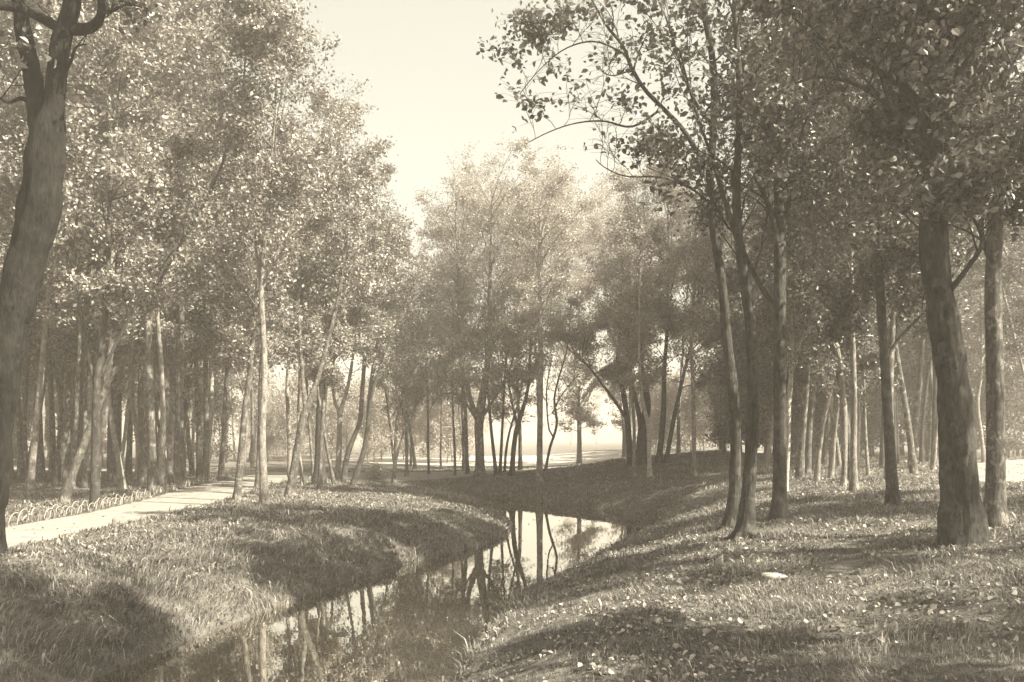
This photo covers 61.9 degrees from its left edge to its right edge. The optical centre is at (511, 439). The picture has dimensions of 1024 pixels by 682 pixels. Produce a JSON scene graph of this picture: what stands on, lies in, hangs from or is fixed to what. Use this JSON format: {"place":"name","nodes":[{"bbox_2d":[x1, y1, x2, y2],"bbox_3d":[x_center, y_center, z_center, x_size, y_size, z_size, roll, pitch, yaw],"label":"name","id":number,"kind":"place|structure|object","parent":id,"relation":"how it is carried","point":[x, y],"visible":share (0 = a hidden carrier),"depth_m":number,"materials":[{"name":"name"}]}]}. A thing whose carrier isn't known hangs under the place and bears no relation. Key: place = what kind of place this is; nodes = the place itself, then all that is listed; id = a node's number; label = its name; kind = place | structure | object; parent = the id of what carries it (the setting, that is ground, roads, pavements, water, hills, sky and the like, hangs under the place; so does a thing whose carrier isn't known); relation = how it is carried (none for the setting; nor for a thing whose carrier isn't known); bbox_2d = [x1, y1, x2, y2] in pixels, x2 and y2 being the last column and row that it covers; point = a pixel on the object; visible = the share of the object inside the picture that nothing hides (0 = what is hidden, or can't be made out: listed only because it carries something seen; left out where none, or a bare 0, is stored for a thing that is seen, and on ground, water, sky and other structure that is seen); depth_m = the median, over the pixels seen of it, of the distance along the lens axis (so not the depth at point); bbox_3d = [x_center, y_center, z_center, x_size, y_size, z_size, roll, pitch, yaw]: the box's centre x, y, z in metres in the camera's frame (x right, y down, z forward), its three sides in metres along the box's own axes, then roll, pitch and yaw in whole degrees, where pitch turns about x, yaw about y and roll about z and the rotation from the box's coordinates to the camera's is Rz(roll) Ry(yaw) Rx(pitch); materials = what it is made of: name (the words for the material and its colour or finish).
{"place":"outdoors","nodes":[
{"label":"outdoors","id":0,"kind":"place"},
{"bbox_2d":[5,474,303,546],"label":"path","id":1,"kind":"structure","parent":0,"point":[206,493],"depth_m":23.38,"materials":[{"name":"beige concrete"}]},
{"bbox_2d":[89,497,657,681],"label":"water","id":2,"kind":"structure","parent":0,"point":[462,588],"depth_m":14.29,"materials":[{"name":"black liquid"}]},
{"bbox_2d":[0,441,1023,681],"bbox_3d":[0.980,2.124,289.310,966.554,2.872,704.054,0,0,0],"label":"ground","id":3,"kind":"structure","parent":0,"point":[529,448],"depth_m":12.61,"materials":[{"name":"plant"}]},
{"bbox_2d":[0,10,36,357],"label":"tree","id":4,"kind":"object","parent":3,"relation":"on","point":[8,194],"visible":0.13,"depth_m":34.08,"materials":[{"name":"grey plant"}]},
{"bbox_2d":[0,0,57,280],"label":"tree","id":5,"kind":"object","parent":3,"relation":"on","point":[7,116],"visible":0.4,"depth_m":31.86,"materials":[{"name":"grey plant"}]},
{"bbox_2d":[2,87,57,482],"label":"tree","id":6,"kind":"object","parent":3,"relation":"on","point":[25,443],"visible":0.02,"depth_m":37.80,"materials":[{"name":"grey plant"}]},
{"bbox_2d":[2,0,59,481],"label":"tree","id":7,"kind":"object","parent":3,"relation":"on","point":[41,472],"visible":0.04,"depth_m":39.74,"materials":[{"name":"grey plant"}]},
{"bbox_2d":[0,0,91,490],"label":"tree","id":8,"kind":"object","parent":3,"relation":"on","point":[31,480],"visible":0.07,"depth_m":33.15,"materials":[{"name":"grey plant"}]},
{"bbox_2d":[0,1,97,484],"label":"tree","id":9,"kind":"object","parent":3,"relation":"on","point":[66,465],"visible":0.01,"depth_m":37.02,"materials":[{"name":"grey plant"}]},
{"bbox_2d":[47,346,55,473],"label":"tree","id":10,"kind":"object","parent":3,"relation":"on","point":[52,450],"depth_m":47.58,"materials":[{"name":"grey plant"}]},
{"bbox_2d":[11,64,137,481],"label":"tree","id":11,"kind":"object","parent":3,"relation":"on","point":[115,385],"visible":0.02,"depth_m":38.95,"materials":[{"name":"grey plant"}]},
{"bbox_2d":[28,175,124,485],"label":"tree","id":12,"kind":"object","parent":3,"relation":"on","point":[61,339],"visible":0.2,"depth_m":35.22,"materials":[{"name":"grey plant"}]},
{"bbox_2d":[0,0,160,489],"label":"tree","id":13,"kind":"object","parent":3,"relation":"on","point":[121,477],"visible":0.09,"depth_m":33.12,"materials":[{"name":"grey plant"}]},
{"bbox_2d":[0,0,171,555],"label":"tree","id":14,"kind":"object","parent":3,"relation":"on","point":[39,206],"visible":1,"depth_m":14.22,"materials":[{"name":"grey plant"}]},
{"bbox_2d":[23,38,177,487],"bbox_3d":[-16.316,-7.691,34.307,6.052,19.894,4.542,-1,1,13],"label":"tree","id":15,"kind":"object","parent":3,"relation":"on","point":[84,480],"visible":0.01,"depth_m":34.30,"materials":[{"name":"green plant"}]},
{"bbox_2d":[19,0,182,488],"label":"tree","id":16,"kind":"object","parent":3,"relation":"on","point":[64,318],"visible":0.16,"depth_m":32.36,"materials":[{"name":"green plant"}]},
{"bbox_2d":[0,0,236,509],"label":"tree","id":17,"kind":"object","parent":3,"relation":"on","point":[121,321],"visible":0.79,"depth_m":24.03,"materials":[{"name":"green plant"}]},
{"bbox_2d":[28,0,208,485],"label":"tree","id":18,"kind":"object","parent":3,"relation":"on","point":[155,29],"visible":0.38,"depth_m":30.90,"materials":[{"name":"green plant"}]},
{"bbox_2d":[5,473,231,525],"bbox_3d":[-12.783,1.839,30.490,0.671,0.459,28.643,0,0,-7],"label":"hoop fence","id":19,"kind":"object","parent":3,"relation":"on","point":[141,495],"visible":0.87,"depth_m":25.58,"materials":[{"name":"grey"}]},
{"bbox_2d":[33,0,222,489],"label":"tree","id":20,"kind":"object","parent":3,"relation":"on","point":[162,442],"visible":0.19,"depth_m":32.00,"materials":[{"name":"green plant"}]},
{"bbox_2d":[53,0,240,491],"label":"tree","id":21,"kind":"object","parent":3,"relation":"on","point":[152,469],"visible":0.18,"depth_m":32.36,"materials":[{"name":"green plant"}]},
{"bbox_2d":[105,130,193,480],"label":"tree","id":22,"kind":"object","parent":3,"relation":"on","point":[140,399],"visible":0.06,"depth_m":39.82,"materials":[{"name":"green plant"}]},
{"bbox_2d":[85,0,226,486],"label":"tree","id":23,"kind":"object","parent":3,"relation":"on","point":[169,474],"visible":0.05,"depth_m":35.88,"materials":[{"name":"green plant"}]},
{"bbox_2d":[118,100,202,485],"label":"tree","id":24,"kind":"object","parent":3,"relation":"on","point":[168,330],"visible":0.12,"depth_m":35.27,"materials":[{"name":"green plant"}]},
{"bbox_2d":[113,120,213,481],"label":"tree","id":25,"kind":"object","parent":3,"relation":"on","point":[171,349],"visible":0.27,"depth_m":39.70,"materials":[{"name":"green plant"}]},
{"bbox_2d":[90,79,257,434],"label":"tree","id":26,"kind":"object","parent":3,"relation":"on","point":[189,380],"visible":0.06,"depth_m":41.56,"materials":[{"name":"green plant"}]},
{"bbox_2d":[109,0,246,483],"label":"tree","id":27,"kind":"object","parent":3,"relation":"on","point":[208,10],"visible":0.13,"depth_m":36.17,"materials":[{"name":"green plant"}]},
{"bbox_2d":[58,0,322,503],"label":"tree","id":28,"kind":"object","parent":3,"relation":"on","point":[180,147],"visible":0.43,"depth_m":26.30,"materials":[{"name":"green plant"}]},
{"bbox_2d":[168,0,257,480],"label":"tree","id":29,"kind":"object","parent":3,"relation":"on","point":[208,338],"visible":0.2,"depth_m":41.30,"materials":[{"name":"grey plant"}]},
{"bbox_2d":[160,41,272,477],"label":"tree","id":30,"kind":"object","parent":3,"relation":"on","point":[198,441],"visible":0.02,"depth_m":42.94,"materials":[{"name":"grey plant"}]},
{"bbox_2d":[199,63,271,476],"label":"tree","id":31,"kind":"object","parent":3,"relation":"on","point":[222,365],"visible":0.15,"depth_m":45.03,"materials":[{"name":"grey plant"}]},
{"bbox_2d":[216,238,284,466],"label":"tree","id":32,"kind":"object","parent":3,"relation":"on","point":[252,456],"visible":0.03,"depth_m":60.10,"materials":[{"name":"grey plant"}]},
{"bbox_2d":[209,171,308,488],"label":"tree","id":33,"kind":"object","parent":3,"relation":"on","point":[255,362],"visible":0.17,"depth_m":34.46,"materials":[{"name":"grey plant"}]},
{"bbox_2d":[191,91,332,500],"bbox_3d":[-8.756,-4.908,28.118,4.159,14.526,4.899,0,0,32],"label":"tree","id":34,"kind":"object","parent":3,"relation":"on","point":[240,288],"visible":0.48,"depth_m":28.14,"materials":[{"name":"grey plant"}]},
{"bbox_2d":[179,0,357,505],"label":"tree","id":35,"kind":"object","parent":3,"relation":"on","point":[258,35],"visible":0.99,"depth_m":24.82,"materials":[{"name":"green plant"}]},
{"bbox_2d":[282,153,348,485],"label":"tree","id":36,"kind":"object","parent":3,"relation":"on","point":[332,476],"visible":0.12,"depth_m":36.47,"materials":[{"name":"grey plant"}]},
{"bbox_2d":[247,113,398,496],"bbox_3d":[-7.070,-4.742,31.618,5.713,14.208,5.056,0,0,0],"label":"tree","id":37,"kind":"object","parent":3,"relation":"on","point":[312,282],"visible":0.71,"depth_m":31.15,"materials":[{"name":"grey plant"}]},
{"bbox_2d":[268,83,385,489],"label":"tree","id":38,"kind":"object","parent":3,"relation":"on","point":[330,376],"visible":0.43,"depth_m":34.43,"materials":[{"name":"grey plant"}]},
{"bbox_2d":[294,71,403,485],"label":"tree","id":39,"kind":"object","parent":3,"relation":"on","point":[377,239],"visible":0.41,"depth_m":39.03,"materials":[{"name":"grey plant"}]},
{"bbox_2d":[316,244,392,478],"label":"tree","id":40,"kind":"object","parent":3,"relation":"on","point":[337,472],"visible":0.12,"depth_m":47.23,"materials":[{"name":"grey plant"}]},
{"bbox_2d":[339,160,410,480],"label":"tree","id":41,"kind":"object","parent":3,"relation":"on","point":[344,472],"visible":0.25,"depth_m":46.77,"materials":[{"name":"grey plant"}]},
{"bbox_2d":[350,189,439,483],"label":"tree","id":42,"kind":"object","parent":3,"relation":"on","point":[398,242],"visible":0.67,"depth_m":45.73,"materials":[{"name":"grey plant"}]},
{"bbox_2d":[352,276,453,483],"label":"tree","id":43,"kind":"object","parent":3,"relation":"on","point":[401,381],"visible":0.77,"depth_m":47.04,"materials":[{"name":"grey plant"}]},
{"bbox_2d":[359,220,450,467],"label":"tree","id":44,"kind":"object","parent":3,"relation":"on","point":[415,414],"visible":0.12,"depth_m":59.74,"materials":[{"name":"grey plant"}]},
{"bbox_2d":[361,313,457,476],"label":"tree","id":45,"kind":"object","parent":3,"relation":"on","point":[424,333],"visible":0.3,"depth_m":48.94,"materials":[{"name":"grey plant"}]},
{"bbox_2d":[397,268,469,473],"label":"tree","id":46,"kind":"object","parent":3,"relation":"on","point":[428,450],"visible":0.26,"depth_m":50.07,"materials":[{"name":"grey plant"}]},
{"bbox_2d":[409,260,492,475],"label":"tree","id":47,"kind":"object","parent":3,"relation":"on","point":[447,319],"visible":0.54,"depth_m":48.47,"materials":[{"name":"grey plant"}]},
{"bbox_2d":[411,201,509,473],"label":"tree","id":48,"kind":"object","parent":3,"relation":"on","point":[467,467],"visible":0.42,"depth_m":48.94,"materials":[{"name":"grey plant"}]},
{"bbox_2d":[388,132,559,478],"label":"tree","id":49,"kind":"object","parent":3,"relation":"on","point":[479,411],"visible":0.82,"depth_m":47.22,"materials":[{"name":"grey plant"}]},
{"bbox_2d":[230,356,727,463],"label":"thicket","id":50,"kind":"object","parent":3,"relation":"on","point":[276,432],"visible":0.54,"depth_m":79.27,"materials":[{"name":"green plant"}]},
{"bbox_2d":[448,307,512,475],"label":"tree","id":51,"kind":"object","parent":3,"relation":"on","point":[481,333],"visible":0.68,"depth_m":47.63,"materials":[{"name":"grey plant"}]},
{"bbox_2d":[413,140,562,470],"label":"tree","id":52,"kind":"object","parent":3,"relation":"on","point":[487,172],"visible":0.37,"depth_m":51.63,"materials":[{"name":"grey plant"}]},
{"bbox_2d":[460,285,537,474],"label":"tree","id":53,"kind":"object","parent":3,"relation":"on","point":[503,402],"visible":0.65,"depth_m":47.75,"materials":[{"name":"grey plant"}]},
{"bbox_2d":[0,457,1023,681],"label":"fallen leaves","id":54,"kind":"object","parent":3,"relation":"on","point":[701,675],"visible":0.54,"depth_m":10.61,"materials":[{"name":"beige plant"}]},
{"bbox_2d":[12,244,1023,465],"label":"trees","id":55,"kind":"object","parent":3,"relation":"on","point":[1014,394],"visible":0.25,"depth_m":47.19,"materials":[{"name":"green plant"}]},
{"bbox_2d":[465,154,570,469],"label":"tree","id":56,"kind":"object","parent":3,"relation":"on","point":[520,464],"visible":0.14,"depth_m":52.12,"materials":[{"name":"grey plant"}]},
{"bbox_2d":[484,325,554,471],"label":"tree","id":57,"kind":"object","parent":3,"relation":"on","point":[530,401],"visible":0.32,"depth_m":49.92,"materials":[{"name":"grey plant"}]},
{"bbox_2d":[476,249,568,475],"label":"tree","id":58,"kind":"object","parent":3,"relation":"on","point":[528,374],"visible":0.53,"depth_m":47.66,"materials":[{"name":"grey plant"}]},
{"bbox_2d":[488,140,607,483],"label":"tree","id":59,"kind":"object","parent":3,"relation":"on","point":[558,180],"visible":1,"depth_m":44.43,"materials":[{"name":"grey plant"}]},
{"bbox_2d":[500,151,606,467],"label":"tree","id":60,"kind":"object","parent":3,"relation":"on","point":[571,231],"visible":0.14,"depth_m":53.57,"materials":[{"name":"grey plant"}]},
{"bbox_2d":[190,373,919,446],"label":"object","id":61,"kind":"object","parent":3,"relation":"on","point":[544,425],"visible":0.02,"depth_m":231.96,"materials":[{"name":"grey plant"}]},
{"bbox_2d":[523,275,598,469],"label":"tree","id":62,"kind":"object","parent":3,"relation":"on","point":[573,377],"visible":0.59,"depth_m":49.74,"materials":[{"name":"grey plant"}]},
{"bbox_2d":[534,212,655,464],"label":"tree","id":63,"kind":"object","parent":3,"relation":"on","point":[581,338],"visible":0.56,"depth_m":46.62,"materials":[{"name":"grey plant"}]},
{"bbox_2d":[554,168,674,456],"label":"tree","id":64,"kind":"object","parent":3,"relation":"on","point":[596,237],"visible":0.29,"depth_m":59.10,"materials":[{"name":"grey plant"}]},
{"bbox_2d":[476,0,771,531],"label":"tree","id":65,"kind":"object","parent":3,"relation":"on","point":[534,30],"visible":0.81,"depth_m":18.36,"materials":[{"name":"grey plant"}]},
{"bbox_2d":[589,225,668,476],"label":"tree","id":66,"kind":"object","parent":3,"relation":"on","point":[651,381],"visible":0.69,"depth_m":41.75,"materials":[{"name":"grey plant"}]},
{"bbox_2d":[582,155,690,465],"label":"tree","id":67,"kind":"object","parent":3,"relation":"on","point":[641,450],"visible":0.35,"depth_m":45.78,"materials":[{"name":"grey plant"}]},
{"bbox_2d":[593,216,693,476],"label":"birch tree","id":68,"kind":"object","parent":3,"relation":"on","point":[627,313],"visible":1,"depth_m":39.89,"materials":[{"name":"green plant"}]},
{"bbox_2d":[602,150,702,462],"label":"tree","id":69,"kind":"object","parent":3,"relation":"on","point":[661,242],"visible":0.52,"depth_m":45.01,"materials":[{"name":"grey plant"}]},
{"bbox_2d":[637,216,736,462],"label":"tree","id":70,"kind":"object","parent":3,"relation":"on","point":[703,381],"visible":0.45,"depth_m":44.21,"materials":[{"name":"grey plant"}]},
{"bbox_2d":[643,170,732,452],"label":"tree","id":71,"kind":"object","parent":3,"relation":"on","point":[678,448],"visible":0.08,"depth_m":54.39,"materials":[{"name":"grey plant"}]},
{"bbox_2d":[647,187,741,474],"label":"tree","id":72,"kind":"object","parent":3,"relation":"on","point":[688,246],"visible":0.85,"depth_m":38.53,"materials":[{"name":"grey plant"}]},
{"bbox_2d":[608,0,828,542],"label":"tree","id":73,"kind":"object","parent":3,"relation":"on","point":[764,103],"visible":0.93,"depth_m":16.42,"materials":[{"name":"grey plant"}]},
{"bbox_2d":[678,191,759,450],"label":"tree","id":74,"kind":"object","parent":3,"relation":"on","point":[707,359],"visible":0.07,"depth_m":59.23,"materials":[{"name":"grey plant"}]},
{"bbox_2d":[723,72,797,344],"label":"tree","id":75,"kind":"object","parent":3,"relation":"on","point":[757,240],"visible":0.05,"depth_m":41.76,"materials":[{"name":"grey plant"}]},
{"bbox_2d":[661,1,881,521],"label":"tree","id":76,"kind":"object","parent":3,"relation":"on","point":[778,218],"visible":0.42,"depth_m":18.48,"materials":[{"name":"grey plant"}]},
{"bbox_2d":[712,132,872,490],"bbox_3d":[8.518,-4.026,25.510,4.941,11.759,4.305,0,0,0],"label":"tree","id":77,"kind":"object","parent":3,"relation":"on","point":[764,319],"visible":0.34,"depth_m":25.35,"materials":[{"name":"grey plant"}]},
{"bbox_2d":[769,65,819,472],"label":"tree","id":78,"kind":"object","parent":3,"relation":"on","point":[808,458],"depth_m":33.25,"materials":[{"name":"grey plant"}]},
{"bbox_2d":[730,4,859,478],"bbox_3d":[10.508,-8.981,29.339,5.408,21.396,6.597,0,0,-15],"label":"tree","id":79,"kind":"object","parent":3,"relation":"on","point":[800,467],"visible":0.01,"depth_m":30.86,"materials":[{"name":"grey plant"}]},
{"bbox_2d":[725,2,871,479],"bbox_3d":[9.335,-8.429,28.139,6.232,19.878,4.984,0,0,21],"label":"tree","id":80,"kind":"object","parent":3,"relation":"on","point":[836,373],"visible":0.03,"depth_m":27.11,"materials":[{"name":"grey plant"}]},
{"bbox_2d":[744,179,911,485],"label":"tree","id":81,"kind":"object","parent":3,"relation":"on","point":[869,361],"visible":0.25,"depth_m":24.36,"materials":[{"name":"grey plant"}]},
{"bbox_2d":[747,39,917,491],"bbox_3d":[8.623,-4.456,21.901,4.595,12.169,3.466,0,0,-31],"label":"tree","id":82,"kind":"object","parent":3,"relation":"on","point":[847,320],"visible":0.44,"depth_m":21.77,"materials":[{"name":"grey plant"}]},
{"bbox_2d":[787,1,885,476],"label":"tree","id":83,"kind":"object","parent":3,"relation":"on","point":[831,468],"visible":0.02,"depth_m":29.21,"materials":[{"name":"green plant"}]},
{"bbox_2d":[799,0,889,481],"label":"tree","id":84,"kind":"object","parent":3,"relation":"on","point":[817,471],"visible":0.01,"depth_m":28.01,"materials":[{"name":"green plant"}]},
{"bbox_2d":[800,6,917,474],"bbox_3d":[12.040,-7.862,30.037,5.834,18.644,4.676,0,0,17],"label":"tree","id":85,"kind":"object","parent":3,"relation":"on","point":[912,465],"depth_m":28.77,"materials":[{"name":"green plant"}]},
{"bbox_2d":[793,247,925,474],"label":"tree","id":86,"kind":"object","parent":3,"relation":"on","point":[876,378],"visible":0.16,"depth_m":28.08,"materials":[{"name":"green plant"}]},
{"bbox_2d":[696,0,1023,548],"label":"tree","id":87,"kind":"object","parent":3,"relation":"on","point":[933,32],"visible":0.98,"depth_m":12.60,"materials":[{"name":"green plant"}]},
{"bbox_2d":[722,1,1023,505],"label":"tree","id":88,"kind":"object","parent":3,"relation":"on","point":[901,300],"visible":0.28,"depth_m":18.57,"materials":[{"name":"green plant"}]},
{"bbox_2d":[830,0,1023,529],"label":"tree","id":89,"kind":"object","parent":3,"relation":"on","point":[995,503],"visible":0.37,"depth_m":13.93,"materials":[{"name":"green plant"}]},
{"bbox_2d":[908,234,984,463],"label":"tree","id":90,"kind":"object","parent":3,"relation":"on","point":[927,344],"visible":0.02,"depth_m":38.65,"materials":[{"name":"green plant"}]},
{"bbox_2d":[910,50,1009,465],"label":"tree","id":91,"kind":"object","parent":3,"relation":"on","point":[934,407],"visible":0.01,"depth_m":35.52,"materials":[{"name":"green plant"}]},
{"bbox_2d":[905,10,1021,465],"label":"tree","id":92,"kind":"object","parent":3,"relation":"on","point":[918,394],"depth_m":33.37,"materials":[{"name":"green plant"}]},
{"bbox_2d":[917,24,1021,469],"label":"tree","id":93,"kind":"object","parent":3,"relation":"on","point":[933,455],"visible":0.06,"depth_m":30.03,"materials":[{"name":"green plant"}]},
{"bbox_2d":[958,248,1021,462],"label":"tree","id":94,"kind":"object","parent":3,"relation":"on","point":[980,317],"visible":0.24,"depth_m":42.63,"materials":[{"name":"grey plant"}]},
{"bbox_2d":[961,137,1023,378],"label":"tree","id":95,"kind":"object","parent":3,"relation":"on","point":[1017,343],"visible":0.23,"depth_m":35.90,"materials":[{"name":"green plant"}]},
{"bbox_2d":[962,76,1023,338],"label":"tree","id":96,"kind":"object","parent":3,"relation":"on","point":[1006,332],"visible":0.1,"depth_m":37.82,"materials":[{"name":"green plant"}]},
{"bbox_2d":[975,23,1023,337],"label":"tree","id":97,"kind":"object","parent":3,"relation":"on","point":[1008,271],"visible":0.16,"depth_m":32.73,"materials":[{"name":"grey plant"}]},
{"bbox_2d":[14,452,1021,481],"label":"path","id":98,"kind":"structure","parent":0,"point":[413,476],"depth_m":49.75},
{"bbox_2d":[16,0,1023,441],"label":"sky","id":99,"kind":"structure","parent":0,"point":[431,90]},
{"bbox_2d":[331,451,796,465],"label":"meadow ground","id":100,"kind":"structure","parent":0,"point":[570,458],"depth_m":87.08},
{"bbox_2d":[523,175,616,457],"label":"tree","id":101,"kind":"object","parent":100,"relation":"on","point":[581,268],"visible":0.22,"depth_m":72.78,"materials":[{"name":"grey plant"}]},
{"bbox_2d":[544,347,608,463],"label":"tree","id":102,"kind":"object","parent":100,"relation":"on","point":[580,415],"visible":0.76,"depth_m":67.85,"materials":[{"name":"grey plant"}]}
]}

